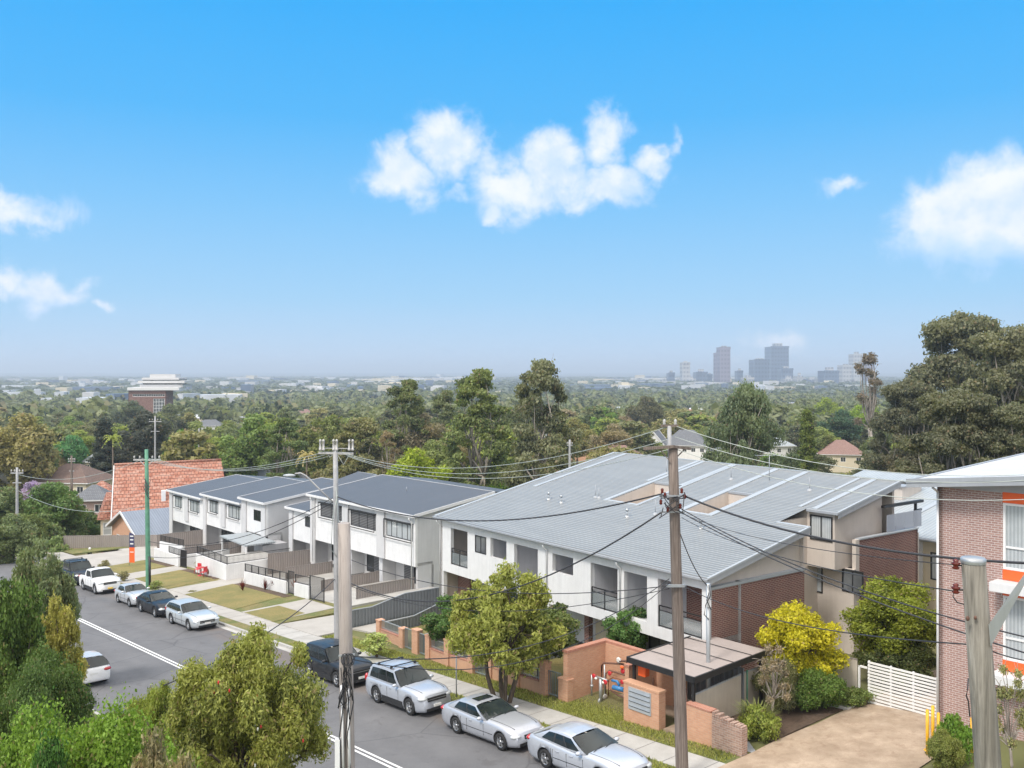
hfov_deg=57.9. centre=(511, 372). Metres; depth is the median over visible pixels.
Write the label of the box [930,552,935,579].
window
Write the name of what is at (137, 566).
lawn
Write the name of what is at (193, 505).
window
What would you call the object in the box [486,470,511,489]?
shrub
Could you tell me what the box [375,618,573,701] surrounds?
front fence
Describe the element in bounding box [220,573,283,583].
path
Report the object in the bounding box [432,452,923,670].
townhouse block
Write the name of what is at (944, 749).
shrub
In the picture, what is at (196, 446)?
tree
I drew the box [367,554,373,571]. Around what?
sliding door
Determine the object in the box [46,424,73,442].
tree
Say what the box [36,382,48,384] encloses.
building
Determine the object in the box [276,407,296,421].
tree
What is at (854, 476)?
overhead cable
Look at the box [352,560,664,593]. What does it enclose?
overhead cable
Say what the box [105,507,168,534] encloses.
house
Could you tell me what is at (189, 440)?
tree
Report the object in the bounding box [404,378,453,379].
building
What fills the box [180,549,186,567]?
garden gate
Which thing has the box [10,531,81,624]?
tree
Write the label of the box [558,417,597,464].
tree
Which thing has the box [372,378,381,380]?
building
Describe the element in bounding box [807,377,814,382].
tower
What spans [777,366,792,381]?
tower
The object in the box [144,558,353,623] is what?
verge
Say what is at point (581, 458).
house
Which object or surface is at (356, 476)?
house
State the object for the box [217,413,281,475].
tree
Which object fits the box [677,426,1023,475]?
overhead cable
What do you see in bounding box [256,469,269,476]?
house
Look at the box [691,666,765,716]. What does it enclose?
sheet fence
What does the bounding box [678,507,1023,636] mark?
overhead cable
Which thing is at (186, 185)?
sky
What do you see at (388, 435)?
tree
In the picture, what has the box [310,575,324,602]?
garden gate
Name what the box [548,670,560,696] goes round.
bar gate
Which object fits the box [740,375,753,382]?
tower
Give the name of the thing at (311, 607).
driveway
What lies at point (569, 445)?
power pole
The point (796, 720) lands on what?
garden bed
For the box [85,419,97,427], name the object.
tree
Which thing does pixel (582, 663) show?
meter bay
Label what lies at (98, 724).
verge
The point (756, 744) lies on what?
ground
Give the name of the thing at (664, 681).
garden wall
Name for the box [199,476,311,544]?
terrace house
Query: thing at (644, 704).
letterbox wall
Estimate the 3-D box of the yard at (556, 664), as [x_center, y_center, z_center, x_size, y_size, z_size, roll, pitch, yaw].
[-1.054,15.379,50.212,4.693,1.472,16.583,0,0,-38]
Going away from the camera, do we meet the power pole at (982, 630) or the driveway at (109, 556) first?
the power pole at (982, 630)
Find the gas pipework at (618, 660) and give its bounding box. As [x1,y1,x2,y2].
[590,657,653,698]
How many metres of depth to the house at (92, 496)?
138.23 m
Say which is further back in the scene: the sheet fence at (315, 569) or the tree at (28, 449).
the tree at (28, 449)
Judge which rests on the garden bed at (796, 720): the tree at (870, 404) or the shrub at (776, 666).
the shrub at (776, 666)
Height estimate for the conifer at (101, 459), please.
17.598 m
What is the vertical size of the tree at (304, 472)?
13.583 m
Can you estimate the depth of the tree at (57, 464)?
214.55 m
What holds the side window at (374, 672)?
in the station wagon at (412, 691)
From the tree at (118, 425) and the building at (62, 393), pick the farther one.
the building at (62, 393)
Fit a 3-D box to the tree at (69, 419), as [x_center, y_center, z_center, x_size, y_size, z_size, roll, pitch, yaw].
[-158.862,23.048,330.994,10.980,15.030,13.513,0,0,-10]
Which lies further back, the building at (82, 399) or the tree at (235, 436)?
the building at (82, 399)
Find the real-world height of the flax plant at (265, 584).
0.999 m
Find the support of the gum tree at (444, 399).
on the ground at (756, 744)
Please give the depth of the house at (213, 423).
471.25 m
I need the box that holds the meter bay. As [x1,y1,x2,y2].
[562,638,644,699]
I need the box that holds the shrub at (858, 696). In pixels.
[840,686,875,707]
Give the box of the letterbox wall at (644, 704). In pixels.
[623,678,665,730]
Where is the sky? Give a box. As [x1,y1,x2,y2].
[0,0,1023,371]
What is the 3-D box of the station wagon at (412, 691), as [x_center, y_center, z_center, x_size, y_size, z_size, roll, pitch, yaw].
[-4.801,14.333,42.497,2.280,1.788,4.678,0,-3,-41]
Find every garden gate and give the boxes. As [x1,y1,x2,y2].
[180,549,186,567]
[288,570,293,593]
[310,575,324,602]
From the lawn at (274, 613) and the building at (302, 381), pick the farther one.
the building at (302, 381)
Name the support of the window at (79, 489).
in the house at (80, 485)
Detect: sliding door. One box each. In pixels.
[190,526,200,530]
[221,529,233,542]
[332,544,333,560]
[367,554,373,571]
[413,567,415,582]
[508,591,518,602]
[649,635,668,648]
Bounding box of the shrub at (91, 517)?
[80,509,100,525]
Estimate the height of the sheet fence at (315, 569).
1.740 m
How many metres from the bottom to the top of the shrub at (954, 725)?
2.022 m
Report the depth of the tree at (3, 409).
451.98 m
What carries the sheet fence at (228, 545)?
on the yard at (329, 596)
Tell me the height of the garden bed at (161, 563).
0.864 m
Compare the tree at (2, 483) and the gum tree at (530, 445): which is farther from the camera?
the tree at (2, 483)
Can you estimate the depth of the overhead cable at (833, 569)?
17.27 m
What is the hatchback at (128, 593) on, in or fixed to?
on the road
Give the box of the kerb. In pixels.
[34,558,295,649]
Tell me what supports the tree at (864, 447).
on the ground at (756, 744)
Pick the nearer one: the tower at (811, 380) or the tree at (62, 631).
the tree at (62, 631)
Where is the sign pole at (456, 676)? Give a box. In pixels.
[456,648,458,696]
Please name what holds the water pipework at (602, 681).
on the ground at (756, 744)
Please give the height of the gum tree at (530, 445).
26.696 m
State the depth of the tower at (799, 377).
2630.00 m
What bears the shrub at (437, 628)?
on the yard at (556, 664)
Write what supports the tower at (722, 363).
on the ground at (756, 744)
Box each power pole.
[10,467,23,515]
[68,456,74,491]
[133,449,160,589]
[149,416,161,461]
[283,439,353,638]
[335,522,354,767]
[567,440,572,467]
[643,419,690,767]
[951,555,1023,767]
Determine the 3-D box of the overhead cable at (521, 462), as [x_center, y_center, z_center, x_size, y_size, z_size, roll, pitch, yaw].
[-2.029,3.301,41.887,0.028,2.764,23.980,0,0,-38]
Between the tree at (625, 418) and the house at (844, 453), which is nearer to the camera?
the house at (844, 453)
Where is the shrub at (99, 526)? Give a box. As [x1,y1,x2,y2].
[96,521,100,532]
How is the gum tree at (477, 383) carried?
on the ground at (756, 744)
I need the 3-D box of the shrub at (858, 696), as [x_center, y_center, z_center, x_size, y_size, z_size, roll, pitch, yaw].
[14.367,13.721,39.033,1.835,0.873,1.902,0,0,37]
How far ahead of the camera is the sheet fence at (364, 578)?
72.51 m
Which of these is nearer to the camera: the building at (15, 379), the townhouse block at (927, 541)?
the townhouse block at (927, 541)
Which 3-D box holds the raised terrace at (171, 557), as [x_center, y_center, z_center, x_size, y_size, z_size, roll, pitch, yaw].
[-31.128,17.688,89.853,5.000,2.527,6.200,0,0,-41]
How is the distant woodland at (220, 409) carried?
on the ground at (756, 744)
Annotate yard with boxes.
[113,546,435,607]
[352,615,412,634]
[408,625,562,694]
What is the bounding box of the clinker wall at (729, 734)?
[712,709,746,756]
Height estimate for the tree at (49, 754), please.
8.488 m
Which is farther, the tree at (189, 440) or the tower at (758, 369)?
the tower at (758, 369)
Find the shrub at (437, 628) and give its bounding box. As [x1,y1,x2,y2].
[418,593,477,654]
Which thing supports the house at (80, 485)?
on the ground at (756, 744)
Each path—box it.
[91,557,144,566]
[129,566,185,578]
[168,580,230,594]
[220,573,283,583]
[620,693,690,734]
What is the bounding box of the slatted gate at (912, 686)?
[858,660,935,716]
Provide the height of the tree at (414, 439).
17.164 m
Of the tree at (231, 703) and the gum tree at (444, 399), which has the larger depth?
the gum tree at (444, 399)
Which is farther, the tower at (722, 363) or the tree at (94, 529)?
the tower at (722, 363)
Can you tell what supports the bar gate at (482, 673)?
attached to the front fence at (397, 635)
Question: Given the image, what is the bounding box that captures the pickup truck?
[78,567,120,593]
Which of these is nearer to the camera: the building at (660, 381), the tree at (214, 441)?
the tree at (214, 441)
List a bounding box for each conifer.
[85,410,118,473]
[797,402,819,471]
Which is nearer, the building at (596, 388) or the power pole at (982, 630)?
the power pole at (982, 630)
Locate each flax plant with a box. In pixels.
[239,577,245,590]
[260,579,270,589]
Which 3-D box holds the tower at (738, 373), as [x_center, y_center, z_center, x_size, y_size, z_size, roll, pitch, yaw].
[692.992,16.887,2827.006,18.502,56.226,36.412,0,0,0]
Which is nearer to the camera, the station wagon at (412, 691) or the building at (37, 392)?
the station wagon at (412, 691)
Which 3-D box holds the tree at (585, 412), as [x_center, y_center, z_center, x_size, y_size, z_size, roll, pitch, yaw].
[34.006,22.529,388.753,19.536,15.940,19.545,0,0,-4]
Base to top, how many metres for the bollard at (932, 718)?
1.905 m
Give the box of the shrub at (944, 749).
[925,727,966,767]
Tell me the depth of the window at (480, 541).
54.90 m
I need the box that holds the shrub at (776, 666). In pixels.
[752,640,791,711]
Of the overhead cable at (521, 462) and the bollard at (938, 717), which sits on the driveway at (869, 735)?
the bollard at (938, 717)
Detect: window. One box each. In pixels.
[62,562,68,569]
[77,487,82,492]
[94,504,101,512]
[103,522,111,534]
[133,394,164,396]
[153,399,164,412]
[175,496,181,507]
[190,500,198,512]
[210,501,217,513]
[229,505,239,519]
[254,509,260,521]
[305,516,309,526]
[306,645,325,659]
[321,503,341,520]
[351,511,375,530]
[370,667,395,683]
[386,520,412,541]
[475,535,485,554]
[810,514,832,542]
[817,567,822,592]
[840,457,845,461]
[842,569,863,594]
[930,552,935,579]
[1003,503,1023,571]
[1003,595,1023,663]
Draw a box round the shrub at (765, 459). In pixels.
[755,452,783,465]
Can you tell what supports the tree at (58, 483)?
on the ground at (756, 744)
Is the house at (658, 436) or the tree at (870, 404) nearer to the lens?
the tree at (870, 404)
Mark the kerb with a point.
(245, 631)
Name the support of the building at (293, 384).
on the ground at (756, 744)
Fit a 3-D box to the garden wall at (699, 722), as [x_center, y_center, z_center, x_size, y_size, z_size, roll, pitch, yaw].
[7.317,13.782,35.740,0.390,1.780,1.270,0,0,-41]
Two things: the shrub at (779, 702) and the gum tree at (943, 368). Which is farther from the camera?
the gum tree at (943, 368)
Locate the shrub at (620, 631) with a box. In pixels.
[601,605,647,648]
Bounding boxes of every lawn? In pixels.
[63,546,135,554]
[106,560,163,573]
[135,570,212,588]
[185,584,280,609]
[244,606,302,621]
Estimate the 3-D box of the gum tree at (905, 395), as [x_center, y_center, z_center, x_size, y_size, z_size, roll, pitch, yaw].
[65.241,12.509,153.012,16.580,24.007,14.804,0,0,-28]
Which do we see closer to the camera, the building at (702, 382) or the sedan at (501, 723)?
the sedan at (501, 723)
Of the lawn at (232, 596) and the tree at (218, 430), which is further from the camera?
the tree at (218, 430)
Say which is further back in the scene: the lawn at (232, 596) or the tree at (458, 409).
the tree at (458, 409)
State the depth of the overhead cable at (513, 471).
39.53 m
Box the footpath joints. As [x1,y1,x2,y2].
[180,596,718,767]
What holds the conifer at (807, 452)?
on the ground at (756, 744)
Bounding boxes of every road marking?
[78,619,392,767]
[80,618,401,767]
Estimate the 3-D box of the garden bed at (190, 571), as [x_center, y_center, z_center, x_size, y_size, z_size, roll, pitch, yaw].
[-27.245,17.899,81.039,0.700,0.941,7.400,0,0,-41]
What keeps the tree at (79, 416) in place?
on the ground at (756, 744)
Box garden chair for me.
[201,566,207,577]
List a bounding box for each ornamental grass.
[732,696,782,739]
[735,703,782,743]
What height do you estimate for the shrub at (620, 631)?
3.591 m
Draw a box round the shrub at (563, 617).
[533,602,582,676]
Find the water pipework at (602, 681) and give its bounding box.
[592,666,624,702]
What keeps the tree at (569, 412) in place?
on the ground at (756, 744)
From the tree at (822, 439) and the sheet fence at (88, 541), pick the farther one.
the tree at (822, 439)
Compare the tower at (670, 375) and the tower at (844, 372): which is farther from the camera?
the tower at (670, 375)
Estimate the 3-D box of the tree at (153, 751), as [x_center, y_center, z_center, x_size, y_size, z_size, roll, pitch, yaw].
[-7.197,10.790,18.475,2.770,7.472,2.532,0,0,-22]
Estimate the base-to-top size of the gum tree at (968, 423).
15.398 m
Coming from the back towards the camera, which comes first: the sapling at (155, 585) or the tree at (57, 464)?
the tree at (57, 464)
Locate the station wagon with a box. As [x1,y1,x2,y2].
[165,598,219,630]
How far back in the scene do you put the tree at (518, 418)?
233.89 m
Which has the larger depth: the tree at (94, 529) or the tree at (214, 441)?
the tree at (214, 441)
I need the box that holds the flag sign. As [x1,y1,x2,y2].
[129,532,134,564]
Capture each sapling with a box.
[97,560,109,566]
[116,571,129,580]
[148,580,163,589]
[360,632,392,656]
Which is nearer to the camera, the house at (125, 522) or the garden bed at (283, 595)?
the garden bed at (283, 595)
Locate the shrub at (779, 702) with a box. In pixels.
[750,657,799,713]
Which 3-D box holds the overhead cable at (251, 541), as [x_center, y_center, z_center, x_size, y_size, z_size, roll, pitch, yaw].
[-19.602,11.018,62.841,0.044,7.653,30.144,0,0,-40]
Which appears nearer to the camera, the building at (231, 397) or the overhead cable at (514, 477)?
the overhead cable at (514, 477)
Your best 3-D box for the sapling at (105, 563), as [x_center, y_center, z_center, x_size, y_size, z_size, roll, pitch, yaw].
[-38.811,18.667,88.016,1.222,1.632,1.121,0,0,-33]
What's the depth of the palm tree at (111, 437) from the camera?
175.18 m
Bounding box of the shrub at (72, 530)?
[61,520,93,543]
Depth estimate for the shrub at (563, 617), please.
43.64 m
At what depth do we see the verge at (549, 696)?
41.32 m
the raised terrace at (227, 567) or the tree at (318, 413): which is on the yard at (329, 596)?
the raised terrace at (227, 567)
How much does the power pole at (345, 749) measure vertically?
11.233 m
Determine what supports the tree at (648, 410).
on the ground at (756, 744)
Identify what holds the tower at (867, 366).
on the ground at (756, 744)
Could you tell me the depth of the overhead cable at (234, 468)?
61.10 m
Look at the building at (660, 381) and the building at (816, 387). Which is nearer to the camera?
the building at (816, 387)
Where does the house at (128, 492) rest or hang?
on the ground at (756, 744)
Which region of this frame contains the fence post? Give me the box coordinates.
[746,670,747,704]
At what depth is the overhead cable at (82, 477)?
83.45 m
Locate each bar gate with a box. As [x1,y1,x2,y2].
[475,664,484,674]
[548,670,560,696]
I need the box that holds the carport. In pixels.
[626,636,766,711]
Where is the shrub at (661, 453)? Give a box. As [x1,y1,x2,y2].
[643,440,667,456]
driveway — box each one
[36,552,73,559]
[57,546,156,563]
[241,599,333,621]
[280,615,333,636]
[718,670,943,767]
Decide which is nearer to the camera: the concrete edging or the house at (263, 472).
the concrete edging
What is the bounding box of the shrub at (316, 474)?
[309,462,332,478]
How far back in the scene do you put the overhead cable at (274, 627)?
43.00 m
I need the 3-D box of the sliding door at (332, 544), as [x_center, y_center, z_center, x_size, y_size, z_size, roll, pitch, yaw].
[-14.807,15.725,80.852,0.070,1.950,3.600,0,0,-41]
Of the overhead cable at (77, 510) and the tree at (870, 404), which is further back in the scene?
the tree at (870, 404)
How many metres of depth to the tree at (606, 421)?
318.79 m
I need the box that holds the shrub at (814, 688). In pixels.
[791,666,848,711]
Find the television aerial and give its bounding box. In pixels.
[755,455,780,480]
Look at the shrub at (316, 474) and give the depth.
181.49 m
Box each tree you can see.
[0,407,8,413]
[0,410,6,426]
[0,412,62,493]
[0,470,45,491]
[0,476,8,487]
[0,485,24,525]
[0,513,39,563]
[0,574,47,730]
[0,635,114,754]
[0,681,202,767]
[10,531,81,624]
[20,481,40,499]
[20,481,88,527]
[20,686,74,767]
[21,513,49,538]
[30,590,89,683]
[34,416,43,423]
[45,416,80,426]
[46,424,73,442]
[48,412,63,425]
[51,429,95,455]
[51,481,77,496]
[53,434,89,463]
[53,454,59,467]
[57,423,78,440]
[58,454,81,465]
[60,416,83,425]
[68,413,87,421]
[74,424,96,436]
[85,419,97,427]
[86,521,99,534]
[102,434,122,475]
[109,400,145,426]
[111,425,131,441]
[113,410,172,462]
[113,422,124,431]
[126,680,184,758]
[128,721,196,767]
[151,403,196,426]
[152,414,172,423]
[159,428,218,460]
[159,429,201,460]
[161,620,333,767]
[163,418,197,439]
[175,412,198,423]
[183,420,214,436]
[196,436,235,458]
[209,420,235,438]
[210,427,237,449]
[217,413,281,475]
[223,426,242,450]
[258,417,308,477]
[259,412,276,423]
[264,421,294,454]
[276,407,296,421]
[287,427,321,477]
[289,413,358,469]
[295,450,318,478]
[304,408,329,426]
[305,432,368,475]
[319,408,349,427]
[320,413,396,478]
[332,450,388,475]
[340,416,370,437]
[347,409,368,417]
[356,431,399,462]
[375,409,396,429]
[375,430,399,473]
[377,379,436,458]
[386,420,410,430]
[386,446,452,480]
[387,412,447,458]
[396,439,461,481]
[424,407,438,420]
[430,389,460,428]
[432,436,467,479]
[437,423,478,466]
[439,367,516,486]
[444,556,568,702]
[445,405,470,414]
[467,431,539,478]
[491,408,536,431]
[496,358,586,488]
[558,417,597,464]
[561,408,578,418]
[572,408,592,423]
[579,404,622,427]
[585,423,633,452]
[590,407,617,435]
[594,417,618,436]
[618,413,636,428]
[618,419,659,455]
[625,395,665,429]
[647,420,663,430]
[651,416,691,438]
[663,408,689,422]
[677,409,710,427]
[681,413,723,430]
[696,426,719,447]
[697,419,724,442]
[700,378,805,469]
[714,411,728,425]
[753,438,764,462]
[754,599,851,676]
[765,415,776,434]
[780,414,818,438]
[784,447,837,472]
[785,423,801,448]
[812,427,835,454]
[813,397,845,415]
[814,426,840,441]
[815,409,863,441]
[835,574,935,664]
[847,438,866,448]
[848,404,878,436]
[850,450,884,474]
[851,351,883,437]
[858,427,877,441]
[858,431,894,459]
[860,375,949,473]
[879,446,923,473]
[893,386,1010,474]
[900,308,1004,458]
[947,321,1023,460]
[965,401,1023,465]
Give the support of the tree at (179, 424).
on the ground at (756, 744)
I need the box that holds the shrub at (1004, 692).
[995,655,1023,767]
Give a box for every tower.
[666,371,674,380]
[680,361,689,380]
[693,369,707,381]
[705,373,712,381]
[713,353,715,381]
[716,346,730,381]
[735,368,742,381]
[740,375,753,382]
[749,358,769,381]
[765,343,788,380]
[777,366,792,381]
[780,376,793,382]
[794,373,802,381]
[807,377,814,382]
[818,367,838,382]
[837,364,851,381]
[848,352,861,378]
[862,364,873,380]
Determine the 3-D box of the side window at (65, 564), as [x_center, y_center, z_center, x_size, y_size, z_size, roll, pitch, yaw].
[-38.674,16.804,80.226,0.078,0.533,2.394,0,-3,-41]
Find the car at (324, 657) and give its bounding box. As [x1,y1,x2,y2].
[303,638,371,686]
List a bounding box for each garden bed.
[151,559,174,566]
[182,569,218,578]
[235,583,291,597]
[729,702,842,741]
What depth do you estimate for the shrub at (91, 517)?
133.18 m
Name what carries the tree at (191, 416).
on the ground at (756, 744)
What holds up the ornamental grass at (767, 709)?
on the garden bed at (796, 720)
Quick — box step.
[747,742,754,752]
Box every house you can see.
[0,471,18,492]
[27,464,112,493]
[76,485,110,514]
[81,454,92,466]
[96,481,111,491]
[97,458,224,534]
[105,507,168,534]
[166,474,269,532]
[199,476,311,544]
[201,419,222,429]
[220,477,332,554]
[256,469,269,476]
[284,500,333,566]
[306,474,504,588]
[326,472,376,484]
[571,454,588,460]
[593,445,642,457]
[646,430,666,444]
[665,430,707,460]
[756,437,795,458]
[816,440,862,472]
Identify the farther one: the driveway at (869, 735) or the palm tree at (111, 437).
the palm tree at (111, 437)
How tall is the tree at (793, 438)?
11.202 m
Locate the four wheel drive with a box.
[62,557,94,583]
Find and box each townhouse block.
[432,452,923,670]
[853,470,936,610]
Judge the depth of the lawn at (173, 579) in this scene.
78.97 m
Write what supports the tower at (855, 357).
on the ground at (756, 744)
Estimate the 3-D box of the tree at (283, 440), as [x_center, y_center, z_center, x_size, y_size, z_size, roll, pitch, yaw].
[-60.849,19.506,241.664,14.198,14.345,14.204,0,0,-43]
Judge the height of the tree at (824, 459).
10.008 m
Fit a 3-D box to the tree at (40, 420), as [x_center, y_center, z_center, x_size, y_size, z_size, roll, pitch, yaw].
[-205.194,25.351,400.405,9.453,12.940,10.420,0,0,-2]
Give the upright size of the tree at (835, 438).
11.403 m
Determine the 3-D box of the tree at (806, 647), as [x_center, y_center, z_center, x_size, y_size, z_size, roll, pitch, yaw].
[12.305,12.090,39.498,3.640,4.486,3.517,0,0,-24]
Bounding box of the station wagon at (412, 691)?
[365,656,450,715]
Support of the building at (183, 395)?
on the ground at (756, 744)
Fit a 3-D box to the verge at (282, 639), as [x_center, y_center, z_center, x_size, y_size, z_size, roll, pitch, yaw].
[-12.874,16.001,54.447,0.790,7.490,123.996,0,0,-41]
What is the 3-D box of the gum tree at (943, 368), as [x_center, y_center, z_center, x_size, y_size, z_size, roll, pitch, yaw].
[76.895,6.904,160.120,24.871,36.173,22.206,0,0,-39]
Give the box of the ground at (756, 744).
[0,372,1023,767]
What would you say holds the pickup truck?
on the road
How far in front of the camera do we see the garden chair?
79.05 m
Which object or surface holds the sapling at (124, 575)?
on the ground at (756, 744)
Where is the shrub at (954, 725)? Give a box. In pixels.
[932,713,973,765]
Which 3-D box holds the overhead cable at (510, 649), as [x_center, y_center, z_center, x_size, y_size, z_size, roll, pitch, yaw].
[0.867,7.303,27.050,0.028,1.254,13.994,0,0,41]
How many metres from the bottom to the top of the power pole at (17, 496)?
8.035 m
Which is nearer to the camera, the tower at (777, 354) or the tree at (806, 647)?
the tree at (806, 647)
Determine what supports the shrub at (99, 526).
on the ground at (756, 744)
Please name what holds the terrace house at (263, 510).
on the yard at (329, 596)
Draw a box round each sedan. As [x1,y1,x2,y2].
[135,590,177,616]
[440,693,543,750]
[526,721,651,767]
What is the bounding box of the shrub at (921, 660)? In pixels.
[850,638,935,693]
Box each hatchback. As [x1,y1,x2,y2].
[81,651,110,683]
[114,582,149,606]
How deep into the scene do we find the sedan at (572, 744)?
33.45 m
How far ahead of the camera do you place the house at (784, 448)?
277.30 m
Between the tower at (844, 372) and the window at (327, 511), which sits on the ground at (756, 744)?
the tower at (844, 372)
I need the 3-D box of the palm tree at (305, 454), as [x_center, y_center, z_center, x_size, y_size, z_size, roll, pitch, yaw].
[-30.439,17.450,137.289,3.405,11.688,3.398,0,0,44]
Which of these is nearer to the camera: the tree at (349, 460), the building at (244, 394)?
the tree at (349, 460)
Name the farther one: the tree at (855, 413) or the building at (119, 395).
the building at (119, 395)
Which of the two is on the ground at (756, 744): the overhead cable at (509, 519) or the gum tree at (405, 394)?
the gum tree at (405, 394)
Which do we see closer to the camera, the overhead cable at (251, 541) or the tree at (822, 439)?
the overhead cable at (251, 541)
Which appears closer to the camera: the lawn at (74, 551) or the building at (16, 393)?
the lawn at (74, 551)
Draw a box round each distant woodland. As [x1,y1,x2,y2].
[0,376,957,399]
[0,387,942,437]
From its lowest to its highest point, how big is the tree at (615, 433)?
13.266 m
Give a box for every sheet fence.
[63,535,156,551]
[157,530,202,548]
[185,542,240,553]
[268,549,310,573]
[285,561,332,579]
[322,571,378,591]
[352,587,438,627]
[356,577,413,598]
[387,605,442,627]
[423,633,443,651]
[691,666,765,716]
[833,657,857,689]
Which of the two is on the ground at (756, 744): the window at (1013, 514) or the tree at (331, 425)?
the tree at (331, 425)
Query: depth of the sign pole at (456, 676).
42.71 m
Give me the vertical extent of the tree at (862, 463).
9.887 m
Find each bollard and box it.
[924,709,928,753]
[931,705,934,735]
[937,712,939,726]
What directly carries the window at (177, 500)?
in the terrace house at (185, 507)
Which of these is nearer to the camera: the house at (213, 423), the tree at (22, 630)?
the tree at (22, 630)
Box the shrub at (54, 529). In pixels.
[3,512,65,542]
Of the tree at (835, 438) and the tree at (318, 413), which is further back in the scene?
the tree at (318, 413)
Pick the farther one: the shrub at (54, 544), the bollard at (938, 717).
the shrub at (54, 544)
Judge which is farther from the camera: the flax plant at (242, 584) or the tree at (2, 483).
the tree at (2, 483)
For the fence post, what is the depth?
38.84 m
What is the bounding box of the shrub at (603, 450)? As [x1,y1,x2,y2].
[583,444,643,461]
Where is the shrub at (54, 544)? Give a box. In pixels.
[15,535,72,556]
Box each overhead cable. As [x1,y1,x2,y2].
[18,461,137,479]
[18,490,142,511]
[142,454,315,469]
[149,455,323,469]
[149,498,332,545]
[149,502,331,557]
[154,456,327,470]
[164,579,334,685]
[337,493,661,521]
[341,427,666,467]
[345,440,665,473]
[348,449,667,478]
[351,512,660,601]
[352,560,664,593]
[352,579,668,659]
[352,583,668,669]
[352,586,669,611]
[676,437,1023,482]
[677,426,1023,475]
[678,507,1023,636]
[678,510,1023,652]
[679,450,1023,500]
[681,517,952,590]
[681,536,706,585]
[684,514,951,564]
[686,496,1023,563]
[686,587,965,644]
[993,651,1023,660]
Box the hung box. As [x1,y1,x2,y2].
[638,666,648,676]
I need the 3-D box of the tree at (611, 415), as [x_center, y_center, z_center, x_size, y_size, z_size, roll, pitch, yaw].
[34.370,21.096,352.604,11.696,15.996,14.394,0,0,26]
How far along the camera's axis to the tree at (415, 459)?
136.29 m
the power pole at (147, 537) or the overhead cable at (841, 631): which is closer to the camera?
the overhead cable at (841, 631)
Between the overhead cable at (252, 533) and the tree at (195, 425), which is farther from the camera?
the tree at (195, 425)
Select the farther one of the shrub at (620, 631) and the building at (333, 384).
the building at (333, 384)
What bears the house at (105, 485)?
on the ground at (756, 744)
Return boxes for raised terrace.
[154,543,229,566]
[196,546,288,579]
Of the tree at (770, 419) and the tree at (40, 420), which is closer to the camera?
the tree at (770, 419)
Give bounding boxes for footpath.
[91,565,278,627]
[264,625,724,767]
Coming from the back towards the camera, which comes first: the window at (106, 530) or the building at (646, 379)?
the building at (646, 379)
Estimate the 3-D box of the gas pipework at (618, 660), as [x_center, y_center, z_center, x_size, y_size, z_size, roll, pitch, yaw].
[4.967,13.777,41.341,3.145,1.877,0.818,0,0,27]
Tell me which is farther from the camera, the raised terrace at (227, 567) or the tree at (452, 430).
the tree at (452, 430)
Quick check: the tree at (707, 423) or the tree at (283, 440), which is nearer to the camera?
the tree at (283, 440)
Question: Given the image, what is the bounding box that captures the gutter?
[35,561,292,651]
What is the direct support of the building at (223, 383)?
on the ground at (756, 744)
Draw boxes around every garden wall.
[160,535,184,553]
[244,563,287,593]
[294,574,309,598]
[624,663,686,706]
[686,700,716,746]
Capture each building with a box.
[1,385,39,387]
[3,392,45,394]
[7,378,20,380]
[34,389,40,394]
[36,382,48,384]
[54,391,71,396]
[55,387,71,390]
[59,376,67,380]
[66,381,110,383]
[72,387,119,391]
[76,397,114,402]
[78,379,92,382]
[79,383,92,386]
[82,392,99,396]
[106,393,127,399]
[127,374,192,412]
[128,379,141,381]
[177,393,199,399]
[200,394,241,402]
[220,381,232,385]
[222,393,247,396]
[228,377,273,379]
[238,380,271,383]
[241,384,253,391]
[245,382,258,384]
[246,375,257,378]
[287,383,304,385]
[298,380,310,382]
[328,383,338,386]
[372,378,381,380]
[378,385,391,391]
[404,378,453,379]
[570,384,610,386]
[585,387,611,389]
[618,382,628,384]
[618,385,629,388]
[621,379,659,381]
[631,378,676,379]
[635,375,644,377]
[637,381,675,383]
[638,383,674,386]
[646,384,657,386]
[680,382,726,383]
[690,384,704,388]
[755,385,773,390]
[763,381,778,384]
[814,386,826,389]
[906,453,1023,740]
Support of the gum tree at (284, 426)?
on the ground at (756, 744)
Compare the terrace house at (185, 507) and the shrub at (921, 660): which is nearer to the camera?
the shrub at (921, 660)
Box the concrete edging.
[827,701,855,709]
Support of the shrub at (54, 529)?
on the ground at (756, 744)
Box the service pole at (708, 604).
[704,583,710,687]
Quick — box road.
[0,557,558,767]
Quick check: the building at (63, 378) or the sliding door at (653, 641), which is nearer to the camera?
the sliding door at (653, 641)
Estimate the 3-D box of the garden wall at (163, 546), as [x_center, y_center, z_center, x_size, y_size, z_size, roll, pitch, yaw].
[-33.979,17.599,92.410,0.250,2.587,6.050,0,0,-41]
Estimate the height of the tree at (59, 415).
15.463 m
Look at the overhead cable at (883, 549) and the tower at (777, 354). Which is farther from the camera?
the tower at (777, 354)
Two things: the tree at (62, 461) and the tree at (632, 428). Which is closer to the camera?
the tree at (62, 461)
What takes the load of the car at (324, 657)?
on the road
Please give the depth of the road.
45.68 m
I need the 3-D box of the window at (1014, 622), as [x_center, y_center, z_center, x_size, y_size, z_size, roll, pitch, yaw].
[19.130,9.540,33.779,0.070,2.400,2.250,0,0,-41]
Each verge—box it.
[86,713,125,743]
[120,582,674,767]
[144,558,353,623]
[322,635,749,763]
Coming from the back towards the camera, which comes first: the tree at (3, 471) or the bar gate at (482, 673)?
the tree at (3, 471)
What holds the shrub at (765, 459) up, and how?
on the ground at (756, 744)

